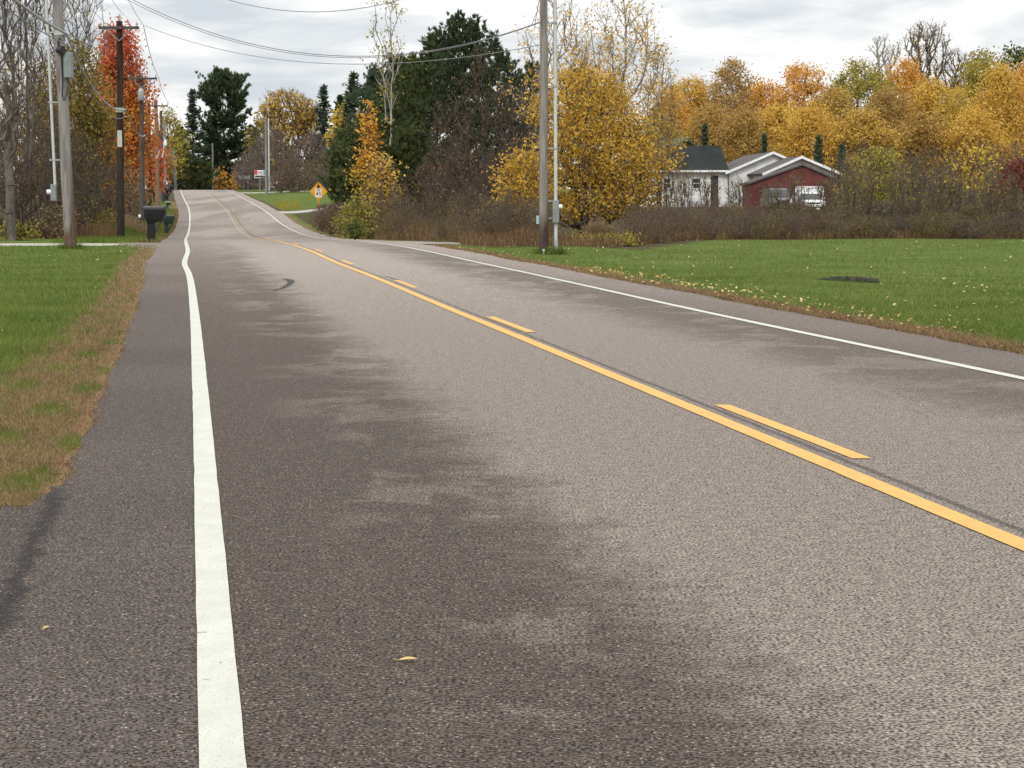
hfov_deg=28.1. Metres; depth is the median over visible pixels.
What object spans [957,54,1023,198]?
autumn tree
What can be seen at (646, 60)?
birch tree
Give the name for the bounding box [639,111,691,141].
autumn tree
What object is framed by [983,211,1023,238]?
shrub
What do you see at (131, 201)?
shrub
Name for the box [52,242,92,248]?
grass
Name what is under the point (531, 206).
shrub
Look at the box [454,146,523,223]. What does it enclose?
shrub
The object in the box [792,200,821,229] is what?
shrub
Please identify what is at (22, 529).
driveway
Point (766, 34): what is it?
sky
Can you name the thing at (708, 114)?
autumn tree
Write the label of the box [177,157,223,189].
evergreen bush
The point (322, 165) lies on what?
shrub
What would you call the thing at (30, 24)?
overhead cable
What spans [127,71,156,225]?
utility pole
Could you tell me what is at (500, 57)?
pine tree
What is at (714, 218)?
shrub
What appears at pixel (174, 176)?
utility pole
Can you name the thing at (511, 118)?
bare tree
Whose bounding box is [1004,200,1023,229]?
shrub
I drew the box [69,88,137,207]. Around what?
tree
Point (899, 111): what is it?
autumn tree
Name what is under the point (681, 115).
autumn tree
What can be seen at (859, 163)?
bare tree
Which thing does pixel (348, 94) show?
pine tree
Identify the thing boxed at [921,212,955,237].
shrub
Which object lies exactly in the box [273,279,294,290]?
tyre mark
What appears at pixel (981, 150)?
sapling
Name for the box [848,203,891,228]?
shrub
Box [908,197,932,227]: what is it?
shrub
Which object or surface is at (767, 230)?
shrub
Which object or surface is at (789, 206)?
shrub
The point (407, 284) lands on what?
lane dash
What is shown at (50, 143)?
shrub
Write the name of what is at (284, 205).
weeds
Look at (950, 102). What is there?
autumn tree
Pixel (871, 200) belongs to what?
sapling
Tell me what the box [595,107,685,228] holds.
yellow tree
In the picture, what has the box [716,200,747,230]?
shrub
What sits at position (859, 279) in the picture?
soil patch
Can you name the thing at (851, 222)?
shrub
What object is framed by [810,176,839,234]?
sapling
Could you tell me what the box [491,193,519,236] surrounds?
shrub
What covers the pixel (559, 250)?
grass
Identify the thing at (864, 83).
autumn tree
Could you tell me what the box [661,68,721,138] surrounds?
autumn tree
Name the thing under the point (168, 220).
mailbox
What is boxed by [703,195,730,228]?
shrub
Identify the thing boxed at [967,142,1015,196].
bare tree
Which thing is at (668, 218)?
shrub
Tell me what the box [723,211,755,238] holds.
shrub
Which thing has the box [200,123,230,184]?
spruce tree
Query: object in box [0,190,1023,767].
road
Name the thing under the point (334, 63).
overhead cable
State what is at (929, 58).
bare tree
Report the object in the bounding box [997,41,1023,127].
green tree
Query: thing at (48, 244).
driveway
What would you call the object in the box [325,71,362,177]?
spruce tree
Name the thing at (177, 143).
tree
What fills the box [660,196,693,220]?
shrub
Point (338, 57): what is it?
overhead cable
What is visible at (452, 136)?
bare tree
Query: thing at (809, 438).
lane dash
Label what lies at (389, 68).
slender tree
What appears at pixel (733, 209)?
shrub
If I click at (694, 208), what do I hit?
shrub
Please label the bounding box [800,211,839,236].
shrub
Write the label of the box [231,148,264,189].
shrub
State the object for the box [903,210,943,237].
shrub
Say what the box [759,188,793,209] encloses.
car
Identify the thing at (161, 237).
dry grass
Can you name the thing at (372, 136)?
maple tree
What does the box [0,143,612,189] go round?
distant woods
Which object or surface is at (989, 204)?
sapling
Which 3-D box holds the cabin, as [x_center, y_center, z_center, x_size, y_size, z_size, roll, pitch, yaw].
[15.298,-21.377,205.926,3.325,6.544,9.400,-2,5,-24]
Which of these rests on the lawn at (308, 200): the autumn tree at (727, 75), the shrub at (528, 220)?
the autumn tree at (727, 75)
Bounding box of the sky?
[0,0,1023,188]
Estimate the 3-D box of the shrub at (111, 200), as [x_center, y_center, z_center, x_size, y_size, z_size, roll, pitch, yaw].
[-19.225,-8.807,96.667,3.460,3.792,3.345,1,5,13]
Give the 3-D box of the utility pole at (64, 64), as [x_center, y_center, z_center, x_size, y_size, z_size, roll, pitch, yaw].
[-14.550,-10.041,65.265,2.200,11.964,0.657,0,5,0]
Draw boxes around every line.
[180,190,246,767]
[203,190,253,238]
[229,191,1023,379]
[256,238,1023,550]
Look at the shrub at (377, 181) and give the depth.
113.15 m
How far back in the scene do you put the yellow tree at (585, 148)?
90.53 m
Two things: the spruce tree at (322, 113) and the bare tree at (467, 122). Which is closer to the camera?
the bare tree at (467, 122)
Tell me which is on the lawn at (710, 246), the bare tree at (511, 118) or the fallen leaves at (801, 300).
the fallen leaves at (801, 300)
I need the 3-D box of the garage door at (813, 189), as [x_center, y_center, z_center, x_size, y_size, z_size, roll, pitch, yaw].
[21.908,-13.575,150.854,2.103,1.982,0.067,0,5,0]
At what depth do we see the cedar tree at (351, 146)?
173.47 m
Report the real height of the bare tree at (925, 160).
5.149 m
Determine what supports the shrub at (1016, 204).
on the ground at (305, 216)
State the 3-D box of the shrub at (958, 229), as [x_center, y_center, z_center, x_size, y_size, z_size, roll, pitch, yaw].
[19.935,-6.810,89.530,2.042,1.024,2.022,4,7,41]
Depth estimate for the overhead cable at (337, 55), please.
61.80 m
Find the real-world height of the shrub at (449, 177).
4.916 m
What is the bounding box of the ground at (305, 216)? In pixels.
[0,189,1020,249]
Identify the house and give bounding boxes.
[620,145,838,206]
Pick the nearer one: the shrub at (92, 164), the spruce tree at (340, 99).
the shrub at (92, 164)
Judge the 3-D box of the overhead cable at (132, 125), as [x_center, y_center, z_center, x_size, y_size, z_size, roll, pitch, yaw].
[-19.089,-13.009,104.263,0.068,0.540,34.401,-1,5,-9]
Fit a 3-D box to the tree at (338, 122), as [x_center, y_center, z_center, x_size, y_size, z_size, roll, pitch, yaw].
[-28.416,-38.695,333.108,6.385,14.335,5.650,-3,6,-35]
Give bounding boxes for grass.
[0,244,157,508]
[51,203,178,242]
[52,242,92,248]
[130,208,178,242]
[436,245,1023,353]
[523,246,563,254]
[546,245,569,254]
[580,218,614,238]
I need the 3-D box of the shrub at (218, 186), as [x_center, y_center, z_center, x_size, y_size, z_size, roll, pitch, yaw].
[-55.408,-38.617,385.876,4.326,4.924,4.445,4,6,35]
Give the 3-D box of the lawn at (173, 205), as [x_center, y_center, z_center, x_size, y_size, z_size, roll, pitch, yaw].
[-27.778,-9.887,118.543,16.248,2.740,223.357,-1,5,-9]
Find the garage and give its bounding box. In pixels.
[742,164,839,208]
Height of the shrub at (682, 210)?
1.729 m
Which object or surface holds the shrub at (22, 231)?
on the lawn at (173, 205)
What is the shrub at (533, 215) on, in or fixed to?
on the ground at (305, 216)
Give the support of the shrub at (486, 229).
on the ground at (305, 216)
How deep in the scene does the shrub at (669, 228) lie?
75.91 m
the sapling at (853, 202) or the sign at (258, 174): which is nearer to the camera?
the sapling at (853, 202)
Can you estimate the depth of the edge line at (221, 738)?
7.82 m
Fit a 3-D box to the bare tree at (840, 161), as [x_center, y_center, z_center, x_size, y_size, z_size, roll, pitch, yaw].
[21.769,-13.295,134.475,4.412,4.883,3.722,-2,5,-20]
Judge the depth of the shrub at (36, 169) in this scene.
88.34 m
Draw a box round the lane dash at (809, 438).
[716,405,869,457]
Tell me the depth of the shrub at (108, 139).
103.16 m
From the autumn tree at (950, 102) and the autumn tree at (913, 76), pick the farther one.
the autumn tree at (913, 76)
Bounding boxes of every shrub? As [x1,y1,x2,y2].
[0,95,58,225]
[0,151,50,235]
[0,219,43,239]
[2,141,88,237]
[20,112,102,221]
[27,199,90,237]
[41,135,127,230]
[73,123,132,222]
[75,158,142,229]
[75,199,127,233]
[115,165,149,219]
[125,181,157,217]
[212,166,230,189]
[224,171,242,189]
[230,123,311,190]
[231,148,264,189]
[260,154,316,192]
[271,128,330,189]
[305,144,332,182]
[307,162,358,190]
[308,203,327,225]
[312,200,354,236]
[312,203,340,230]
[327,190,386,238]
[343,218,368,239]
[352,149,409,222]
[356,182,377,227]
[370,190,390,234]
[380,178,403,229]
[383,159,467,228]
[384,206,421,238]
[387,193,427,235]
[418,139,495,226]
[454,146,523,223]
[478,219,508,239]
[491,186,519,228]
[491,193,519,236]
[501,193,537,234]
[510,196,530,229]
[516,203,548,235]
[521,198,538,225]
[523,195,563,234]
[525,191,563,231]
[558,229,586,243]
[586,229,623,245]
[608,229,642,245]
[612,212,661,243]
[615,202,654,237]
[617,206,647,231]
[631,204,667,231]
[634,204,662,234]
[637,213,678,242]
[650,205,685,232]
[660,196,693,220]
[661,199,697,233]
[677,205,709,230]
[677,207,720,238]
[682,200,707,225]
[691,207,718,230]
[692,194,716,226]
[699,205,731,239]
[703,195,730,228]
[706,216,745,238]
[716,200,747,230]
[717,200,746,230]
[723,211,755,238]
[729,206,766,229]
[737,206,767,237]
[744,212,787,239]
[761,208,788,230]
[761,209,799,238]
[770,194,798,220]
[774,215,805,238]
[784,196,809,227]
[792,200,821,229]
[796,195,825,229]
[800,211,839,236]
[805,203,842,232]
[813,211,850,238]
[829,219,870,237]
[841,143,919,228]
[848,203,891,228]
[848,214,880,237]
[855,214,899,237]
[872,199,903,227]
[873,201,898,229]
[882,201,909,228]
[885,195,911,229]
[890,216,912,234]
[896,214,927,235]
[901,208,920,231]
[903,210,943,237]
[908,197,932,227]
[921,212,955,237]
[932,210,971,236]
[940,218,989,238]
[951,188,980,224]
[966,183,993,223]
[982,153,1023,227]
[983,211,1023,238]
[1001,192,1023,225]
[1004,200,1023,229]
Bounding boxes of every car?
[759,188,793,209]
[793,192,824,209]
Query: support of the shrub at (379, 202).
on the ground at (305, 216)
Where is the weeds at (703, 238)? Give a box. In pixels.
[618,229,1020,246]
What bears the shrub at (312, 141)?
on the lawn at (308, 200)
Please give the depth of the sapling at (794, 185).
96.53 m
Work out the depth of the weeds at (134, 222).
114.47 m
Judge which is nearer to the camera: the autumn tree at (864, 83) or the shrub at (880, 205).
the shrub at (880, 205)
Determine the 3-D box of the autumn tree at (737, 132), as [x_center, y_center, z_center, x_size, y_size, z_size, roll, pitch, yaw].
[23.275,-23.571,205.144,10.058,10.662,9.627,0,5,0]
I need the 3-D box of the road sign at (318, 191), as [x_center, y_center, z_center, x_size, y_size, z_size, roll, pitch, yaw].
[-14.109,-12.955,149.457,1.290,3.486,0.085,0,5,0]
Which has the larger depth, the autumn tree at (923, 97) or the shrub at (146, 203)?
the autumn tree at (923, 97)
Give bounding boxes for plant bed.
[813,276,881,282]
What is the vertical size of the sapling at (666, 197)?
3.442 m
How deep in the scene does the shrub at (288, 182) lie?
277.46 m
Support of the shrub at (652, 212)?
on the ground at (305, 216)
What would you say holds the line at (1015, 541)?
on the road
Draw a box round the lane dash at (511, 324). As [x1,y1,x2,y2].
[488,317,534,331]
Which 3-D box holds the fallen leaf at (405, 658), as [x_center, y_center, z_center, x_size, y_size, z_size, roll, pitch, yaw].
[-0.354,0.912,6.804,0.085,0.008,0.027,-1,5,-11]
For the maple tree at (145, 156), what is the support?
on the ground at (305, 216)
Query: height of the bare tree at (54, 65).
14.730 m
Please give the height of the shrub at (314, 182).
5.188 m
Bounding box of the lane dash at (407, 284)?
[394,280,418,287]
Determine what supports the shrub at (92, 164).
on the ground at (305, 216)
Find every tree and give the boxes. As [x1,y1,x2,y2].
[0,0,36,238]
[0,0,54,228]
[0,42,51,218]
[14,53,78,217]
[16,0,88,226]
[18,30,144,217]
[20,51,96,210]
[39,0,114,218]
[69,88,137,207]
[74,13,168,206]
[96,80,159,213]
[145,139,172,200]
[151,106,198,184]
[151,127,181,183]
[166,125,196,189]
[184,88,210,189]
[187,65,257,189]
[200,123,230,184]
[228,126,271,189]
[243,107,280,188]
[253,86,317,175]
[289,98,329,178]
[309,84,332,183]
[312,127,352,204]
[318,102,347,174]
[323,94,351,152]
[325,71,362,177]
[328,99,394,225]
[335,108,385,201]
[343,52,432,179]
[343,62,388,119]
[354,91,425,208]
[360,0,411,167]
[372,121,449,229]
[376,51,450,197]
[397,31,484,204]
[399,8,523,214]
[412,93,495,216]
[432,41,527,207]
[466,43,539,212]
[476,64,538,196]
[479,105,570,211]
[479,138,562,228]
[489,0,598,226]
[496,60,677,234]
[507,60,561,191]
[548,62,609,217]
[549,30,640,223]
[564,0,684,230]
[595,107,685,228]
[631,50,699,204]
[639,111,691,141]
[641,87,700,139]
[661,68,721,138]
[679,95,749,157]
[691,56,777,141]
[700,122,708,145]
[707,94,790,162]
[732,76,791,134]
[750,97,807,154]
[759,56,840,149]
[759,132,768,152]
[772,94,857,170]
[805,82,860,154]
[812,134,825,164]
[816,56,901,126]
[818,145,866,213]
[828,104,913,193]
[833,143,847,199]
[834,139,884,202]
[859,55,936,115]
[859,83,921,143]
[861,34,903,99]
[869,152,923,209]
[885,105,966,196]
[888,73,966,195]
[892,146,942,213]
[898,19,958,95]
[908,145,951,211]
[920,149,974,214]
[927,82,995,158]
[930,101,1022,199]
[936,47,972,99]
[945,42,1022,141]
[945,46,997,103]
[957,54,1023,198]
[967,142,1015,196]
[993,134,1023,199]
[996,57,1023,166]
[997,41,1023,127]
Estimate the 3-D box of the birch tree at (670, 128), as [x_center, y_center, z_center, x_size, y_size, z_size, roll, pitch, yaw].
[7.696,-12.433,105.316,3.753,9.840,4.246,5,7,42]
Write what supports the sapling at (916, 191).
on the ground at (305, 216)
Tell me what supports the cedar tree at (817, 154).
on the ground at (305, 216)
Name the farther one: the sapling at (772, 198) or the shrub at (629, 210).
the sapling at (772, 198)
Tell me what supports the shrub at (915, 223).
on the ground at (305, 216)
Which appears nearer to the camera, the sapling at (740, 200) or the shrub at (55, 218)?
the shrub at (55, 218)
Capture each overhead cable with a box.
[0,4,68,45]
[13,0,66,33]
[65,34,125,110]
[71,47,125,118]
[125,110,145,136]
[128,0,538,57]
[133,0,539,56]
[143,25,157,75]
[144,25,538,63]
[230,0,397,11]
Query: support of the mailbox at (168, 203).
on the lawn at (173, 205)
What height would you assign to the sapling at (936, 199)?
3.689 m
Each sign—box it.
[254,170,264,191]
[310,182,326,208]
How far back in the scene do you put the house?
164.19 m
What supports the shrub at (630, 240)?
on the ground at (305, 216)
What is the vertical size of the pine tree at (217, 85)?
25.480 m
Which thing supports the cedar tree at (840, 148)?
on the lawn at (308, 200)
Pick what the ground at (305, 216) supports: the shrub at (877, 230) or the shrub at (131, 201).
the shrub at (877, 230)
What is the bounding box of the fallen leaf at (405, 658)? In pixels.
[395,656,416,659]
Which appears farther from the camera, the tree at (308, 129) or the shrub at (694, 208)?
the tree at (308, 129)
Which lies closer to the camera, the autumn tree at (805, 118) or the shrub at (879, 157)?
the shrub at (879, 157)
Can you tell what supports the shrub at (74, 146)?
on the ground at (305, 216)
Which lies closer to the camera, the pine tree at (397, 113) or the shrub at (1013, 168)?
the shrub at (1013, 168)
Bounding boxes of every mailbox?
[143,206,166,241]
[163,215,174,233]
[164,185,172,200]
[164,187,169,200]
[166,201,170,208]
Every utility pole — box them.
[45,0,76,248]
[98,14,138,236]
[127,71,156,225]
[147,102,157,205]
[150,96,167,205]
[160,111,163,201]
[163,123,166,183]
[172,150,176,189]
[212,143,214,189]
[265,118,270,195]
[536,0,562,253]
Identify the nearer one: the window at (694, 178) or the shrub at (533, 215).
the shrub at (533, 215)
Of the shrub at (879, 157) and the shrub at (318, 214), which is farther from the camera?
the shrub at (318, 214)
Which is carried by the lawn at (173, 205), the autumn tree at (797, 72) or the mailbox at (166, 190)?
the mailbox at (166, 190)
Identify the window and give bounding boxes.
[662,177,671,188]
[692,177,700,188]
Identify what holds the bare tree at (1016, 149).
on the ground at (305, 216)
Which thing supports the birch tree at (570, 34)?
on the ground at (305, 216)
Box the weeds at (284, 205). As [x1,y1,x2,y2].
[271,197,299,209]
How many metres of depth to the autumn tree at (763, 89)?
234.68 m
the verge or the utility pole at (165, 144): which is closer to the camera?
the verge
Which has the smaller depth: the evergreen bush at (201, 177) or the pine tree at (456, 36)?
the pine tree at (456, 36)
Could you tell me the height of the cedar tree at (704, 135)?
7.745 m
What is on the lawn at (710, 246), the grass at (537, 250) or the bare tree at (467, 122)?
the grass at (537, 250)
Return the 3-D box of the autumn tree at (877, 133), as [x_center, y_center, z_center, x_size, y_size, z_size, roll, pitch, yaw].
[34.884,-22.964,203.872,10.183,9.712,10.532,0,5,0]
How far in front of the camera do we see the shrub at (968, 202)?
98.02 m
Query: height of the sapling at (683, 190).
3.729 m
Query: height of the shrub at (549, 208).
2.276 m
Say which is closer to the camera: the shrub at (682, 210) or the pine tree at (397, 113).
the shrub at (682, 210)
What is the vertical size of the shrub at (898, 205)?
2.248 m
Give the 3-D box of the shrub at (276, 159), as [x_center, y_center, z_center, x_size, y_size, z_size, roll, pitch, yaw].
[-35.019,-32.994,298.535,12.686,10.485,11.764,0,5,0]
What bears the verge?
on the ground at (305, 216)
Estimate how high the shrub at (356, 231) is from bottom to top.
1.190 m
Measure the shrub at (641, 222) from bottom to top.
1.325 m
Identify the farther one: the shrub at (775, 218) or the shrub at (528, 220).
the shrub at (775, 218)
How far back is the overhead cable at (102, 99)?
72.19 m
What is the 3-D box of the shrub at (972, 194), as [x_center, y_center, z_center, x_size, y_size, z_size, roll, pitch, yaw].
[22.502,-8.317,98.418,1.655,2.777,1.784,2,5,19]
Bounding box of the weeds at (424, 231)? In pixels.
[312,219,553,240]
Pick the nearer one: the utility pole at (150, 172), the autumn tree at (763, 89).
the utility pole at (150, 172)
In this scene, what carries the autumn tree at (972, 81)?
on the ground at (305, 216)
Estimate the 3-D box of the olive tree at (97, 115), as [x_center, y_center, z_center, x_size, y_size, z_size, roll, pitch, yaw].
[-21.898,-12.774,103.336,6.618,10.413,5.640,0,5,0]
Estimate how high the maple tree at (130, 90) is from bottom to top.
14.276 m
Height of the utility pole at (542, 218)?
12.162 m
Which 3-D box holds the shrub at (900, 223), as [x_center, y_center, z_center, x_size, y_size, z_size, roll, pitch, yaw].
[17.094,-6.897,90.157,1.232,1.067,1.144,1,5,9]
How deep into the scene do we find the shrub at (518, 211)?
83.01 m
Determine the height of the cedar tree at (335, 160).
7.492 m
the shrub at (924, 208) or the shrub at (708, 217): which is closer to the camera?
the shrub at (708, 217)
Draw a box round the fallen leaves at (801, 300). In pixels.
[0,239,1023,345]
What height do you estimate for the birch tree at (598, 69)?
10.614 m
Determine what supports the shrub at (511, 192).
on the ground at (305, 216)
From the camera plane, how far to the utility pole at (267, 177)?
260.43 m
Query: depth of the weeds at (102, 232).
87.48 m
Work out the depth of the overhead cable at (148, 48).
96.33 m
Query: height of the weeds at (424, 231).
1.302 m
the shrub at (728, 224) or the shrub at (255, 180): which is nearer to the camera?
the shrub at (728, 224)
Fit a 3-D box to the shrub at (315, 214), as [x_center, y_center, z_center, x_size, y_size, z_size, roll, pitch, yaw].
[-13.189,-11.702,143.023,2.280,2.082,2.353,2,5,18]
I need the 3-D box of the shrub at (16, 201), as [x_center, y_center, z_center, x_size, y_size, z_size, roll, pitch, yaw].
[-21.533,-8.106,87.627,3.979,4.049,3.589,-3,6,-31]
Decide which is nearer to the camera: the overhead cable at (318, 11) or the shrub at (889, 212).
the overhead cable at (318, 11)
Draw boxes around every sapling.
[651,168,684,211]
[667,161,707,225]
[693,166,723,217]
[719,175,749,212]
[751,179,787,222]
[781,170,812,216]
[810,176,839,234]
[836,158,862,225]
[851,167,884,224]
[884,159,919,229]
[899,154,933,226]
[919,162,957,235]
[935,128,1009,217]
[935,166,972,229]
[976,160,1006,229]
[994,172,1023,227]
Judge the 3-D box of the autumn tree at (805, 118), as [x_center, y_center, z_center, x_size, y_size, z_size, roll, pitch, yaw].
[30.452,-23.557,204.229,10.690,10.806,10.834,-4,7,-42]
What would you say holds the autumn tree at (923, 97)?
on the ground at (305, 216)
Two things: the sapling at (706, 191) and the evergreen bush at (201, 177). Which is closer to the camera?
the sapling at (706, 191)
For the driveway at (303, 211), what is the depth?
192.24 m
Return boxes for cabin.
[651,137,696,145]
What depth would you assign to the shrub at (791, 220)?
87.48 m
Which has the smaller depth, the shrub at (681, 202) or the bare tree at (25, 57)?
the shrub at (681, 202)
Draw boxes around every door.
[709,174,719,206]
[795,186,823,208]
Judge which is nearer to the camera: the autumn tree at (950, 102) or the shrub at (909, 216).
the shrub at (909, 216)
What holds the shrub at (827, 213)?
on the ground at (305, 216)
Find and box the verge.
[284,214,396,240]
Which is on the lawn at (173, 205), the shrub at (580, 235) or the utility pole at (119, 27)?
the utility pole at (119, 27)
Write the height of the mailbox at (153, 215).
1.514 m
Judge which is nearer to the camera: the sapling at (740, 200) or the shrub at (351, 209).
the sapling at (740, 200)
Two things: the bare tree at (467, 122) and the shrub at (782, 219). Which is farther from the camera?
the bare tree at (467, 122)
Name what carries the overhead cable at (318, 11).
attached to the utility pole at (542, 218)
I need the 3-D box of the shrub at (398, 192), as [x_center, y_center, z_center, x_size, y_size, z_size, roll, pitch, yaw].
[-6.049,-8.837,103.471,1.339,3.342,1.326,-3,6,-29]
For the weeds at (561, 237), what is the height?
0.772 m
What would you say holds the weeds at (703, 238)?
on the ground at (305, 216)
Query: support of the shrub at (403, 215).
on the ground at (305, 216)
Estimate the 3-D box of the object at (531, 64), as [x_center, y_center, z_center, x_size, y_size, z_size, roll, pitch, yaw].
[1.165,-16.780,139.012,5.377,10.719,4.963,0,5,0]
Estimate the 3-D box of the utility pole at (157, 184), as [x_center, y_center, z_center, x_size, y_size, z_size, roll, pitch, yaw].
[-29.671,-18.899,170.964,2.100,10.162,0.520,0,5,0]
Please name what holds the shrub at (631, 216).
on the ground at (305, 216)
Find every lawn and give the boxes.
[0,199,176,504]
[237,189,850,210]
[431,239,1023,351]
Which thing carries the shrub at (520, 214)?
on the ground at (305, 216)
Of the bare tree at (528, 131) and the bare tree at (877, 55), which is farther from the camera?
the bare tree at (877, 55)
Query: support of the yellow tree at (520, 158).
on the ground at (305, 216)
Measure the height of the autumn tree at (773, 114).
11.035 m
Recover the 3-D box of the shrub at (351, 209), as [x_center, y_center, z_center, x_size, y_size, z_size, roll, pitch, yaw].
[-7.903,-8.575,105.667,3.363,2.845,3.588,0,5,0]
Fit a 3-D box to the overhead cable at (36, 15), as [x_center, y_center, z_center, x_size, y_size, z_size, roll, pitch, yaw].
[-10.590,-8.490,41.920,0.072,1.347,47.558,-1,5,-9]
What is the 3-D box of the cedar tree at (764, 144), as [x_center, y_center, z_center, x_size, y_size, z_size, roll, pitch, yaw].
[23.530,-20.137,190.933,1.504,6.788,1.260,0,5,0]
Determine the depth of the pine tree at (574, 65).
126.74 m
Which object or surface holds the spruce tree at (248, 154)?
on the ground at (305, 216)
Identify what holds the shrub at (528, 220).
on the ground at (305, 216)
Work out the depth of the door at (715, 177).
164.23 m
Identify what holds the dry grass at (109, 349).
on the lawn at (173, 205)
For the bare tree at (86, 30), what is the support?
on the ground at (305, 216)
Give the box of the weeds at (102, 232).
[1,221,116,238]
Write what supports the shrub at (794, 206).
on the ground at (305, 216)
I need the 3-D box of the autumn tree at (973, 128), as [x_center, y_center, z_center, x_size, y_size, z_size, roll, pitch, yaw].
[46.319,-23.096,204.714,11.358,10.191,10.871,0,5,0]
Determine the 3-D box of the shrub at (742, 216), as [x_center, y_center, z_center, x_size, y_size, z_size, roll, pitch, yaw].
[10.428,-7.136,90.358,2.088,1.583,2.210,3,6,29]
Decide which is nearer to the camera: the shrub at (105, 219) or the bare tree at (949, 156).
the shrub at (105, 219)
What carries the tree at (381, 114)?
on the ground at (305, 216)
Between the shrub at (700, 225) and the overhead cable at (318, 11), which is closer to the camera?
the overhead cable at (318, 11)
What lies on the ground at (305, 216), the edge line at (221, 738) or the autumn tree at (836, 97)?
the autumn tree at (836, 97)
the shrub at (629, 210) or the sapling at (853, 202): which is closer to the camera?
the shrub at (629, 210)
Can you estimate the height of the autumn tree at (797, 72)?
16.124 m
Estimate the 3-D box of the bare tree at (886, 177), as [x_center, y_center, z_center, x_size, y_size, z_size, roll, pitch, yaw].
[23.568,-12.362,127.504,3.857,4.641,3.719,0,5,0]
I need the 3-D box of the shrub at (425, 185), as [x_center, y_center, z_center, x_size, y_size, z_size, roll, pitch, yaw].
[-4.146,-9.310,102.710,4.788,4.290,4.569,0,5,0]
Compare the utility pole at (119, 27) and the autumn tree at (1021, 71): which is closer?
the utility pole at (119, 27)
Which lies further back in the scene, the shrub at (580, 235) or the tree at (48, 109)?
the tree at (48, 109)
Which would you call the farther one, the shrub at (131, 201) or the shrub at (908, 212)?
the shrub at (131, 201)
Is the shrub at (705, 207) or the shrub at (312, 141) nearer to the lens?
the shrub at (705, 207)
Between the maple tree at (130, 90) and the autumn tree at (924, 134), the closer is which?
the maple tree at (130, 90)
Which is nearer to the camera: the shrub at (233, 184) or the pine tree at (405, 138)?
the pine tree at (405, 138)
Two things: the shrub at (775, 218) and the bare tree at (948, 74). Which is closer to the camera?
the shrub at (775, 218)
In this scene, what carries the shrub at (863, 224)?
on the ground at (305, 216)
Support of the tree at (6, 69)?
on the ground at (305, 216)
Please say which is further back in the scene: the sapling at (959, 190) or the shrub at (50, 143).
the shrub at (50, 143)
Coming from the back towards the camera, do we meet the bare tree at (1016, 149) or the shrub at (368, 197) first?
the bare tree at (1016, 149)
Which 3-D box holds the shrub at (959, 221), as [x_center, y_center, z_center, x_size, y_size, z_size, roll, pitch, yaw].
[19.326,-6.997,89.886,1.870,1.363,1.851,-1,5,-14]
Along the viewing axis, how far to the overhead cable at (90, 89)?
71.19 m
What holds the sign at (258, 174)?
on the driveway at (303, 211)
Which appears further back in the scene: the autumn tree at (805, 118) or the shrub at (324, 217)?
the autumn tree at (805, 118)
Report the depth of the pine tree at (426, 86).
128.03 m
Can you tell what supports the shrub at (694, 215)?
on the ground at (305, 216)
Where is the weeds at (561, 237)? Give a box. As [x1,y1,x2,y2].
[459,225,1023,247]
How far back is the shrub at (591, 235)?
70.60 m
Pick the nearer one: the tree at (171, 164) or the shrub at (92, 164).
the shrub at (92, 164)
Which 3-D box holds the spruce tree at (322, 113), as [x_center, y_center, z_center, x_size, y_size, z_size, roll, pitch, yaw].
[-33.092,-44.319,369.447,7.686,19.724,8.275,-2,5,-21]
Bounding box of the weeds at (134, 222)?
[125,212,146,234]
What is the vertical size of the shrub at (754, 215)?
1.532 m
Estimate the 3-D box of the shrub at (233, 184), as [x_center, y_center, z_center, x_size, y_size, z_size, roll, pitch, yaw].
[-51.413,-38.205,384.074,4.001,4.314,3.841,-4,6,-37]
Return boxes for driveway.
[0,243,118,245]
[0,485,61,637]
[116,241,479,247]
[240,191,422,212]
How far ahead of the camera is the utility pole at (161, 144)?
216.47 m
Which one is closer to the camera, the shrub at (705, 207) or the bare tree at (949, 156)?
the shrub at (705, 207)
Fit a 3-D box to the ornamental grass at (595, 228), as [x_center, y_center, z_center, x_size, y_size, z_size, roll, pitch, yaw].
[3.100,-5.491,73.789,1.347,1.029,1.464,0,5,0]
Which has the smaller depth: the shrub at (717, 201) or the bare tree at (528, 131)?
the shrub at (717, 201)

